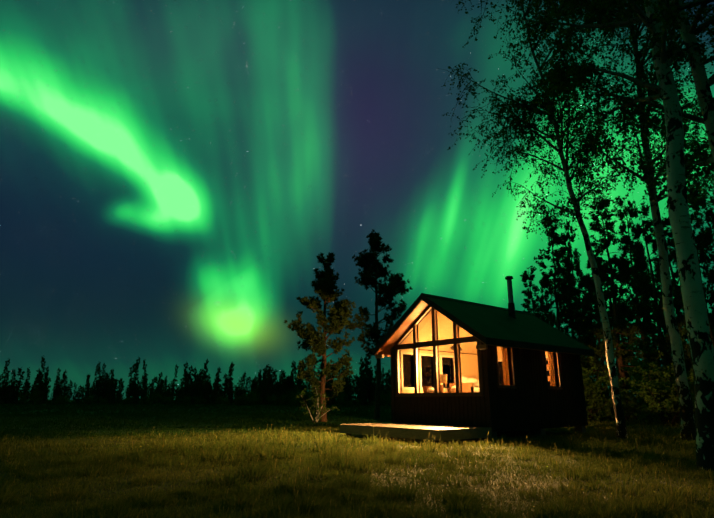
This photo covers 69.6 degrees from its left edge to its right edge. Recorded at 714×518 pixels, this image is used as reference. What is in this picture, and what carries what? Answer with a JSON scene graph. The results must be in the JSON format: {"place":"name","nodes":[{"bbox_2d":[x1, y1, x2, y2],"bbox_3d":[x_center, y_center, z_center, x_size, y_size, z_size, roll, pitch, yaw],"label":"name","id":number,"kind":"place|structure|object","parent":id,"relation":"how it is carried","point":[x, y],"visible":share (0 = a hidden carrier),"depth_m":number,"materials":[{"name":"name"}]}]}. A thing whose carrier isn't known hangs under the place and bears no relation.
{"place":"outdoors","nodes":[
{"label":"outdoors","id":0,"kind":"place"},
{"bbox_2d":[0,400,713,517],"bbox_3d":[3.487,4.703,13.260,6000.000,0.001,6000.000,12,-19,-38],"label":"ground","id":1,"kind":"structure","parent":0,"point":[514,433],"depth_m":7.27,"materials":[{"name":"green plant"}]},
{"bbox_2d":[0,358,9,403],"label":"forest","id":2,"kind":"object","parent":1,"relation":"on","point":[4,372],"visible":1,"depth_m":123.89,"materials":[{"name":"green plant"}]},
{"bbox_2d":[1,370,9,403],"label":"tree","id":3,"kind":"object","parent":1,"relation":"on","point":[5,392],"visible":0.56,"depth_m":126.01,"materials":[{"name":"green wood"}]},
{"bbox_2d":[4,369,15,403],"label":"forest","id":4,"kind":"object","parent":1,"relation":"on","point":[12,381],"visible":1,"depth_m":124.25,"materials":[{"name":"plant"}]},
{"bbox_2d":[12,381,19,403],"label":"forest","id":5,"kind":"object","parent":1,"relation":"on","point":[16,396],"visible":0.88,"depth_m":126.93,"materials":[{"name":"green plant"}]},
{"bbox_2d":[13,367,24,402],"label":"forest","id":6,"kind":"object","parent":1,"relation":"on","point":[20,378],"visible":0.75,"depth_m":129.39,"materials":[{"name":"green plant"}]},
{"bbox_2d":[18,377,29,403],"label":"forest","id":7,"kind":"object","parent":1,"relation":"on","point":[25,386],"visible":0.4,"depth_m":136.82,"materials":[{"name":"green plant"}]},
{"bbox_2d":[23,380,30,401],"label":"tree","id":8,"kind":"object","parent":1,"relation":"on","point":[27,396],"visible":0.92,"depth_m":130.92,"materials":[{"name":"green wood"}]},
{"bbox_2d":[29,368,42,398],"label":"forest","id":9,"kind":"object","parent":1,"relation":"on","point":[37,379],"visible":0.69,"depth_m":131.19,"materials":[{"name":"green plant"}]},
{"bbox_2d":[36,381,44,403],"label":"tree","id":10,"kind":"object","parent":1,"relation":"on","point":[43,393],"visible":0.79,"depth_m":122.03,"materials":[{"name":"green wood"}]},
{"bbox_2d":[36,355,45,395],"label":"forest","id":11,"kind":"object","parent":1,"relation":"on","point":[42,365],"visible":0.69,"depth_m":135.72,"materials":[{"name":"green plant"}]},
{"bbox_2d":[40,381,50,403],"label":"tree","id":12,"kind":"object","parent":1,"relation":"on","point":[44,386],"visible":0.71,"depth_m":123.31,"materials":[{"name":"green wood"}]},
{"bbox_2d":[52,376,59,400],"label":"tree","id":13,"kind":"object","parent":1,"relation":"on","point":[56,381],"visible":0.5,"depth_m":145.60,"materials":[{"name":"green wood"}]},
{"bbox_2d":[52,368,60,402],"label":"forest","id":14,"kind":"object","parent":1,"relation":"on","point":[59,370],"visible":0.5,"depth_m":147.31,"materials":[{"name":"plant"}]},
{"bbox_2d":[54,383,59,402],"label":"tree","id":15,"kind":"object","parent":1,"relation":"on","point":[58,385],"visible":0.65,"depth_m":144.05,"materials":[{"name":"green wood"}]},
{"bbox_2d":[56,374,68,399],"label":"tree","id":16,"kind":"object","parent":1,"relation":"on","point":[63,389],"visible":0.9,"depth_m":134.13,"materials":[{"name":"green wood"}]},
{"bbox_2d":[66,381,71,402],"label":"tree","id":17,"kind":"object","parent":1,"relation":"on","point":[70,391],"visible":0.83,"depth_m":139.54,"materials":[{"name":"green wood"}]},
{"bbox_2d":[74,387,80,402],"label":"tree","id":18,"kind":"object","parent":1,"relation":"on","point":[77,396],"visible":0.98,"depth_m":138.45,"materials":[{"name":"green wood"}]},
{"bbox_2d":[82,374,88,400],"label":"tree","id":19,"kind":"object","parent":1,"relation":"on","point":[84,391],"visible":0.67,"depth_m":140.91,"materials":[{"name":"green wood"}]},
{"bbox_2d":[90,361,100,398],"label":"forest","id":20,"kind":"object","parent":1,"relation":"on","point":[94,388],"visible":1,"depth_m":129.45,"materials":[{"name":"green plant"}]},
{"bbox_2d":[97,371,107,397],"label":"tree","id":21,"kind":"object","parent":1,"relation":"on","point":[104,376],"visible":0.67,"depth_m":132.19,"materials":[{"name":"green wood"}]},
{"bbox_2d":[112,384,118,403],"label":"tree","id":22,"kind":"object","parent":1,"relation":"on","point":[114,395],"visible":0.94,"depth_m":127.38,"materials":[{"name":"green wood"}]},
{"bbox_2d":[117,379,121,402],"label":"tree","id":23,"kind":"object","parent":1,"relation":"on","point":[119,390],"visible":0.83,"depth_m":148.91,"materials":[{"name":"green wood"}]},
{"bbox_2d":[126,363,135,396],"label":"tree","id":24,"kind":"object","parent":1,"relation":"on","point":[131,379],"visible":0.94,"depth_m":130.48,"materials":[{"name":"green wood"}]},
{"bbox_2d":[130,357,140,403],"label":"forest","id":25,"kind":"object","parent":1,"relation":"on","point":[135,387],"visible":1,"depth_m":130.25,"materials":[{"name":"green plant"}]},
{"bbox_2d":[133,387,141,402],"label":"tree","id":26,"kind":"object","parent":1,"relation":"on","point":[136,397],"visible":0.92,"depth_m":123.61,"materials":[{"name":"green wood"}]},
{"bbox_2d":[139,359,146,400],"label":"tree","id":27,"kind":"object","parent":1,"relation":"on","point":[143,380],"visible":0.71,"depth_m":126.75,"materials":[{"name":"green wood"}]},
{"bbox_2d":[140,381,146,403],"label":"tree","id":28,"kind":"object","parent":1,"relation":"on","point":[143,396],"visible":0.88,"depth_m":123.61,"materials":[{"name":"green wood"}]},
{"bbox_2d":[150,376,156,400],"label":"tree","id":29,"kind":"object","parent":1,"relation":"on","point":[154,379],"visible":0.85,"depth_m":128.29,"materials":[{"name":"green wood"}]},
{"bbox_2d":[155,372,163,402],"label":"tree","id":30,"kind":"object","parent":1,"relation":"on","point":[159,381],"visible":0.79,"depth_m":132.00,"materials":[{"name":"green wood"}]},
{"bbox_2d":[161,376,167,397],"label":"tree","id":31,"kind":"object","parent":1,"relation":"on","point":[163,394],"visible":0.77,"depth_m":133.33,"materials":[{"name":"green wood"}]},
{"bbox_2d":[171,364,178,399],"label":"tree","id":32,"kind":"object","parent":1,"relation":"on","point":[175,380],"visible":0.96,"depth_m":125.69,"materials":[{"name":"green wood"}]},
{"bbox_2d":[177,384,182,403],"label":"tree","id":33,"kind":"object","parent":1,"relation":"on","point":[179,391],"visible":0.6,"depth_m":123.72,"materials":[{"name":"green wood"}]},
{"bbox_2d":[180,372,186,401],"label":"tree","id":34,"kind":"object","parent":1,"relation":"on","point":[184,384],"visible":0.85,"depth_m":122.63,"materials":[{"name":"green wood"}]},
{"bbox_2d":[181,362,188,393],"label":"tree","id":35,"kind":"object","parent":1,"relation":"on","point":[186,365],"visible":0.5,"depth_m":132.65,"materials":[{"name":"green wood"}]},
{"bbox_2d":[188,365,192,390],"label":"tree","id":36,"kind":"object","parent":1,"relation":"on","point":[190,368],"visible":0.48,"depth_m":139.09,"materials":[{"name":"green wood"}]},
{"bbox_2d":[189,367,198,402],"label":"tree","id":37,"kind":"object","parent":1,"relation":"on","point":[195,372],"visible":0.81,"depth_m":122.02,"materials":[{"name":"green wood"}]},
{"bbox_2d":[197,368,204,398],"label":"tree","id":38,"kind":"object","parent":1,"relation":"on","point":[200,373],"visible":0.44,"depth_m":132.68,"materials":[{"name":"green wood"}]},
{"bbox_2d":[201,359,210,401],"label":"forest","id":39,"kind":"object","parent":1,"relation":"on","point":[204,375],"visible":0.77,"depth_m":121.19,"materials":[{"name":"green plant"}]},
{"bbox_2d":[204,377,212,403],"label":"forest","id":40,"kind":"object","parent":1,"relation":"on","point":[210,390],"visible":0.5,"depth_m":131.90,"materials":[{"name":"plant"}]},
{"bbox_2d":[212,383,218,403],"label":"tree","id":41,"kind":"object","parent":1,"relation":"on","point":[215,390],"visible":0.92,"depth_m":124.23,"materials":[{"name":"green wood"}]},
{"bbox_2d":[215,367,221,402],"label":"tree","id":42,"kind":"object","parent":1,"relation":"on","point":[217,374],"visible":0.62,"depth_m":132.77,"materials":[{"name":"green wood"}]},
{"bbox_2d":[221,373,227,402],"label":"tree","id":43,"kind":"object","parent":1,"relation":"on","point":[225,384],"visible":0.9,"depth_m":126.28,"materials":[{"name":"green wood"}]},
{"bbox_2d":[227,380,232,403],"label":"tree","id":44,"kind":"object","parent":1,"relation":"on","point":[230,392],"visible":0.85,"depth_m":115.68,"materials":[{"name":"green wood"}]},
{"bbox_2d":[227,364,233,399],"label":"tree","id":45,"kind":"object","parent":1,"relation":"on","point":[230,371],"visible":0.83,"depth_m":116.83,"materials":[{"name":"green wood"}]},
{"bbox_2d":[233,392,248,404],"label":"shrub","id":46,"kind":"object","parent":1,"relation":"on","point":[238,402],"visible":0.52,"depth_m":92.88,"materials":[{"name":"green plant"}]},
{"bbox_2d":[238,374,245,396],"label":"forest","id":47,"kind":"object","parent":1,"relation":"on","point":[242,378],"visible":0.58,"depth_m":121.95,"materials":[{"name":"green plant"}]},
{"bbox_2d":[235,391,253,404],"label":"shrub","id":48,"kind":"object","parent":1,"relation":"on","point":[246,400],"visible":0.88,"depth_m":92.74,"materials":[{"name":"green plant"}]},
{"bbox_2d":[247,376,251,403],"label":"forest tree","id":49,"kind":"object","parent":1,"relation":"on","point":[249,382],"visible":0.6,"depth_m":117.33,"materials":[{"name":"green plant"}]},
{"bbox_2d":[246,386,261,404],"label":"shrub","id":50,"kind":"object","parent":1,"relation":"on","point":[252,394],"visible":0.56,"depth_m":95.06,"materials":[{"name":"green plant"}]},
{"bbox_2d":[250,377,257,394],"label":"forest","id":51,"kind":"object","parent":1,"relation":"on","point":[254,382],"visible":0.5,"depth_m":120.05,"materials":[{"name":"green plant"}]},
{"bbox_2d":[257,369,261,397],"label":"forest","id":52,"kind":"object","parent":1,"relation":"on","point":[259,374],"visible":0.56,"depth_m":130.02,"materials":[{"name":"green plant"}]},
{"bbox_2d":[261,364,274,394],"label":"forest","id":53,"kind":"object","parent":1,"relation":"on","point":[269,367],"visible":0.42,"depth_m":115.37,"materials":[{"name":"plant"}]},
{"bbox_2d":[263,368,273,403],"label":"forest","id":54,"kind":"object","parent":1,"relation":"on","point":[268,386],"visible":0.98,"depth_m":110.80,"materials":[{"name":"plant"}]},
{"bbox_2d":[262,374,274,400],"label":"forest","id":55,"kind":"object","parent":1,"relation":"on","point":[272,386],"visible":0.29,"depth_m":112.16,"materials":[{"name":"plant"}]},
{"bbox_2d":[273,369,277,402],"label":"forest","id":56,"kind":"object","parent":1,"relation":"on","point":[275,377],"visible":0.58,"depth_m":124.56,"materials":[{"name":"plant"}]},
{"bbox_2d":[276,369,286,402],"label":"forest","id":57,"kind":"object","parent":1,"relation":"on","point":[282,371],"visible":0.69,"depth_m":109.11,"materials":[{"name":"green plant"}]},
{"bbox_2d":[284,375,291,394],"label":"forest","id":58,"kind":"object","parent":1,"relation":"on","point":[288,384],"visible":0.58,"depth_m":111.24,"materials":[{"name":"green plant"}]},
{"bbox_2d":[288,361,296,397],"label":"tree","id":59,"kind":"object","parent":1,"relation":"on","point":[295,368],"visible":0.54,"depth_m":110.94,"materials":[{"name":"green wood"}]},
{"bbox_2d":[290,369,296,399],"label":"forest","id":60,"kind":"object","parent":1,"relation":"on","point":[292,382],"visible":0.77,"depth_m":107.59,"materials":[{"name":"green plant"}]},
{"bbox_2d":[290,384,303,400],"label":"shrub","id":61,"kind":"object","parent":1,"relation":"on","point":[296,393],"visible":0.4,"depth_m":94.81,"materials":[{"name":"green plant"}]},
{"bbox_2d":[295,373,301,398],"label":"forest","id":62,"kind":"object","parent":1,"relation":"on","point":[298,383],"visible":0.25,"depth_m":121.80,"materials":[{"name":"green plant"}]},
{"bbox_2d":[292,388,313,405],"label":"shrub","id":63,"kind":"object","parent":1,"relation":"on","point":[306,400],"visible":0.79,"depth_m":83.92,"materials":[{"name":"green plant"}]},
{"bbox_2d":[297,384,338,422],"bbox_3d":[-1.796,6.654,23.696,1.961,1.777,1.209,-6,-16,21],"label":"shrub","id":64,"kind":"object","parent":1,"relation":"on","point":[317,405],"visible":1,"depth_m":23.56,"materials":[{"name":"green plant"}]},
{"bbox_2d":[284,252,355,421],"bbox_3d":[-1.824,3.747,25.741,3.588,8.451,3.826,3,-16,-12],"label":"pine","id":65,"kind":"object","parent":1,"relation":"on","point":[325,287],"visible":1,"depth_m":25.14,"materials":[{"name":"green plant"}]},
{"bbox_2d":[328,379,333,404],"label":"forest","id":66,"kind":"object","parent":1,"relation":"on","point":[331,381],"visible":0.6,"depth_m":97.94,"materials":[{"name":"green plant"}]},
{"bbox_2d":[343,353,351,403],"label":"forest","id":67,"kind":"object","parent":1,"relation":"on","point":[346,391],"visible":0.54,"depth_m":98.11,"materials":[{"name":"plant"}]},
{"bbox_2d":[349,376,354,403],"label":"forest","id":68,"kind":"object","parent":1,"relation":"on","point":[351,389],"visible":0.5,"depth_m":104.45,"materials":[{"name":"green plant"}]},
{"bbox_2d":[352,373,358,403],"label":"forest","id":69,"kind":"object","parent":1,"relation":"on","point":[354,381],"visible":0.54,"depth_m":123.28,"materials":[{"name":"green plant"}]},
{"bbox_2d":[355,377,360,404],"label":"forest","id":70,"kind":"object","parent":1,"relation":"on","point":[358,382],"visible":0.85,"depth_m":95.68,"materials":[{"name":"green plant"}]},
{"bbox_2d":[356,357,364,397],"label":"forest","id":71,"kind":"object","parent":1,"relation":"on","point":[362,364],"visible":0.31,"depth_m":113.64,"materials":[{"name":"green plant"}]},
{"bbox_2d":[358,367,365,403],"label":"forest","id":72,"kind":"object","parent":1,"relation":"on","point":[363,371],"visible":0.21,"depth_m":102.60,"materials":[{"name":"green plant"}]},
{"bbox_2d":[360,353,372,404],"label":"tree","id":73,"kind":"object","parent":1,"relation":"on","point":[367,372],"visible":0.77,"depth_m":99.13,"materials":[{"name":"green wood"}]},
{"bbox_2d":[372,372,382,404],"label":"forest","id":74,"kind":"object","parent":1,"relation":"on","point":[374,379],"visible":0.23,"depth_m":93.09,"materials":[{"name":"green plant"}]},
{"bbox_2d":[345,229,412,418],"bbox_3d":[1.356,3.509,29.874,3.502,11.093,3.783,-10,-18,32],"label":"pine","id":75,"kind":"object","parent":1,"relation":"on","point":[390,290],"visible":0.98,"depth_m":29.93,"materials":[{"name":"green plant"}]},
{"bbox_2d":[380,366,384,400],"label":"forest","id":76,"kind":"object","parent":1,"relation":"on","point":[382,374],"visible":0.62,"depth_m":93.05,"materials":[{"name":"green plant"}]},
{"bbox_2d":[382,373,389,404],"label":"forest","id":77,"kind":"object","parent":1,"relation":"on","point":[386,382],"visible":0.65,"depth_m":93.01,"materials":[{"name":"green plant"}]},
{"bbox_2d":[386,369,390,401],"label":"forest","id":78,"kind":"object","parent":1,"relation":"on","point":[388,381],"visible":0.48,"depth_m":97.88,"materials":[{"name":"green plant"}]},
{"bbox_2d":[346,422,485,443],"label":"deck","id":79,"kind":"structure","parent":1,"relation":"on","point":[423,426],"depth_m":13.79,"materials":[{"name":"brown wood"}]},
{"bbox_2d":[340,276,594,440],"bbox_3d":[3.580,2.910,16.323,7.260,5.177,4.464,12,-19,-38],"label":"cabin","id":80,"kind":"object","parent":1,"relation":"on","point":[493,370],"visible":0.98,"depth_m":15.06,"materials":[{"name":"brown wood"}]},
{"bbox_2d":[520,266,547,321],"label":"spruce","id":81,"kind":"object","parent":1,"relation":"on","point":[525,276],"visible":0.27,"depth_m":43.90,"materials":[{"name":"plant"}]},
{"bbox_2d":[538,275,556,327],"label":"spruce","id":82,"kind":"object","parent":1,"relation":"on","point":[546,298],"visible":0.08,"depth_m":58.50,"materials":[{"name":"green plant"}]},
{"bbox_2d":[438,0,664,439],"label":"thin birch","id":83,"kind":"object","parent":1,"relation":"on","point":[516,120],"visible":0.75,"depth_m":15.77,"materials":[{"name":"green plant"}]},
{"bbox_2d":[532,216,588,362],"bbox_3d":[13.805,3.597,35.205,3.980,13.760,3.946,-9,-18,29],"label":"spruce","id":84,"kind":"object","parent":1,"relation":"on","point":[561,311],"visible":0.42,"depth_m":35.71,"materials":[{"name":"green plant"}]},
{"bbox_2d":[552,247,593,366],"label":"spruce","id":85,"kind":"object","parent":1,"relation":"on","point":[562,258],"depth_m":52.63,"materials":[{"name":"green plant"}]},
{"bbox_2d":[556,221,599,379],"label":"spruce","id":86,"kind":"object","parent":1,"relation":"on","point":[567,260],"visible":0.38,"depth_m":41.08,"materials":[{"name":"green plant"}]},
{"bbox_2d":[456,0,713,470],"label":"birch","id":87,"kind":"object","parent":1,"relation":"on","point":[695,309],"visible":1,"depth_m":9.55,"materials":[{"name":"green plant"}]},
{"bbox_2d":[582,366,611,421],"bbox_3d":[11.272,6.546,24.986,2.663,2.844,2.695,-8,-17,27],"label":"shrub","id":88,"kind":"object","parent":1,"relation":"on","point":[594,399],"visible":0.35,"depth_m":24.42,"materials":[{"name":"green plant"}]},
{"bbox_2d":[582,356,625,421],"bbox_3d":[11.185,6.389,25.174,3.652,3.058,4.119,-11,-18,34],"label":"shrub","id":89,"kind":"object","parent":1,"relation":"on","point":[590,391],"visible":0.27,"depth_m":24.13,"materials":[{"name":"green plant"}]},
{"bbox_2d":[576,259,636,416],"bbox_3d":[15.068,4.660,32.175,3.837,10.093,3.383,-12,-19,36],"label":"spruce","id":90,"kind":"object","parent":1,"relation":"on","point":[590,316],"visible":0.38,"depth_m":32.12,"materials":[{"name":"green plant"}]},
{"bbox_2d":[585,260,639,400],"bbox_3d":[22.535,6.370,44.489,4.899,13.304,4.988,9,-18,-29],"label":"spruce","id":91,"kind":"object","parent":1,"relation":"on","point":[606,265],"visible":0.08,"depth_m":44.82,"materials":[{"name":"plant"}]},
{"bbox_2d":[523,0,713,440],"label":"birch","id":92,"kind":"object","parent":1,"relation":"on","point":[687,425],"visible":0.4,"depth_m":14.61,"materials":[{"name":"green plant"}]},
{"bbox_2d":[530,0,713,220],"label":"birch","id":93,"kind":"object","parent":1,"relation":"on","point":[702,82],"visible":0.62,"depth_m":10.53,"materials":[{"name":"green plant"}]},
{"bbox_2d":[599,388,644,420],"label":"shrub","id":94,"kind":"object","parent":1,"relation":"on","point":[630,404],"visible":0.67,"depth_m":26.16,"materials":[{"name":"green plant"}]},
{"bbox_2d":[577,198,671,418],"bbox_3d":[15.256,2.581,29.638,4.275,12.779,4.311,-9,-18,30],"label":"spruce","id":95,"kind":"object","parent":1,"relation":"on","point":[623,356],"visible":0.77,"depth_m":29.76,"materials":[{"name":"green plant"}]},
{"bbox_2d":[614,196,669,400],"bbox_3d":[19.051,2.799,35.290,3.394,15.345,3.456,-1,-15,3],"label":"spruce","id":96,"kind":"object","parent":1,"relation":"on","point":[627,241],"visible":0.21,"depth_m":35.68,"materials":[{"name":"plant"}]},
{"bbox_2d":[634,247,671,364],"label":"spruce","id":97,"kind":"object","parent":1,"relation":"on","point":[648,304],"visible":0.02,"depth_m":52.03,"materials":[{"name":"green plant"}]},
{"bbox_2d":[619,325,693,422],"bbox_3d":[14.207,5.588,24.204,2.901,4.847,3.837,-5,-16,18],"label":"shrub","id":98,"kind":"object","parent":1,"relation":"on","point":[640,363],"visible":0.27,"depth_m":23.90,"materials":[{"name":"green plant"}]},
{"bbox_2d":[619,366,694,424],"bbox_3d":[13.165,5.652,21.832,3.451,3.208,4.565,-10,-18,32],"label":"shrub","id":99,"kind":"object","parent":1,"relation":"on","point":[647,389],"visible":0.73,"depth_m":21.32,"materials":[{"name":"green plant"}]},
{"bbox_2d":[623,202,692,418],"bbox_3d":[15.639,2.373,26.674,3.583,11.604,3.158,2,-15,-6],"label":"spruce","id":100,"kind":"object","parent":1,"relation":"on","point":[640,262],"visible":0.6,"depth_m":27.00,"materials":[{"name":"green plant"}]},
{"bbox_2d":[634,368,689,422],"bbox_3d":[13.816,6.079,22.753,2.610,2.544,2.579,9,-18,-29],"label":"shrub","id":101,"kind":"object","parent":1,"relation":"on","point":[663,380],"visible":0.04,"depth_m":22.89,"materials":[{"name":"green plant"}]},
{"bbox_2d":[640,367,694,421],"bbox_3d":[13.828,5.756,21.983,2.766,3.065,3.660,-5,-16,17],"label":"shrub","id":102,"kind":"object","parent":1,"relation":"on","point":[674,387],"visible":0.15,"depth_m":21.35,"materials":[{"name":"green plant"}]},
{"bbox_2d":[650,339,694,416],"bbox_3d":[18.136,6.487,28.374,4.223,5.403,3.193,-3,-16,11],"label":"shrub","id":103,"kind":"object","parent":1,"relation":"on","point":[688,372],"visible":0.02,"depth_m":27.98,"materials":[{"name":"green plant"}]},
{"bbox_2d":[642,216,713,372],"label":"spruce","id":104,"kind":"object","parent":1,"relation":"on","point":[667,233],"visible":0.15,"depth_m":32.12,"materials":[{"name":"green plant"}]},
{"bbox_2d":[668,155,713,368],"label":"spruce","id":105,"kind":"object","parent":1,"relation":"on","point":[703,247],"visible":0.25,"depth_m":25.21,"materials":[{"name":"plant"}]},
{"bbox_2d":[701,195,713,314],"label":"spruce","id":106,"kind":"object","parent":1,"relation":"on","point":[709,217],"visible":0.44,"depth_m":29.17,"materials":[{"name":"green plant"}]},
{"bbox_2d":[0,0,713,399],"label":"sky","id":107,"kind":"structure","parent":0,"point":[174,174],"materials":[{"name":"green"}]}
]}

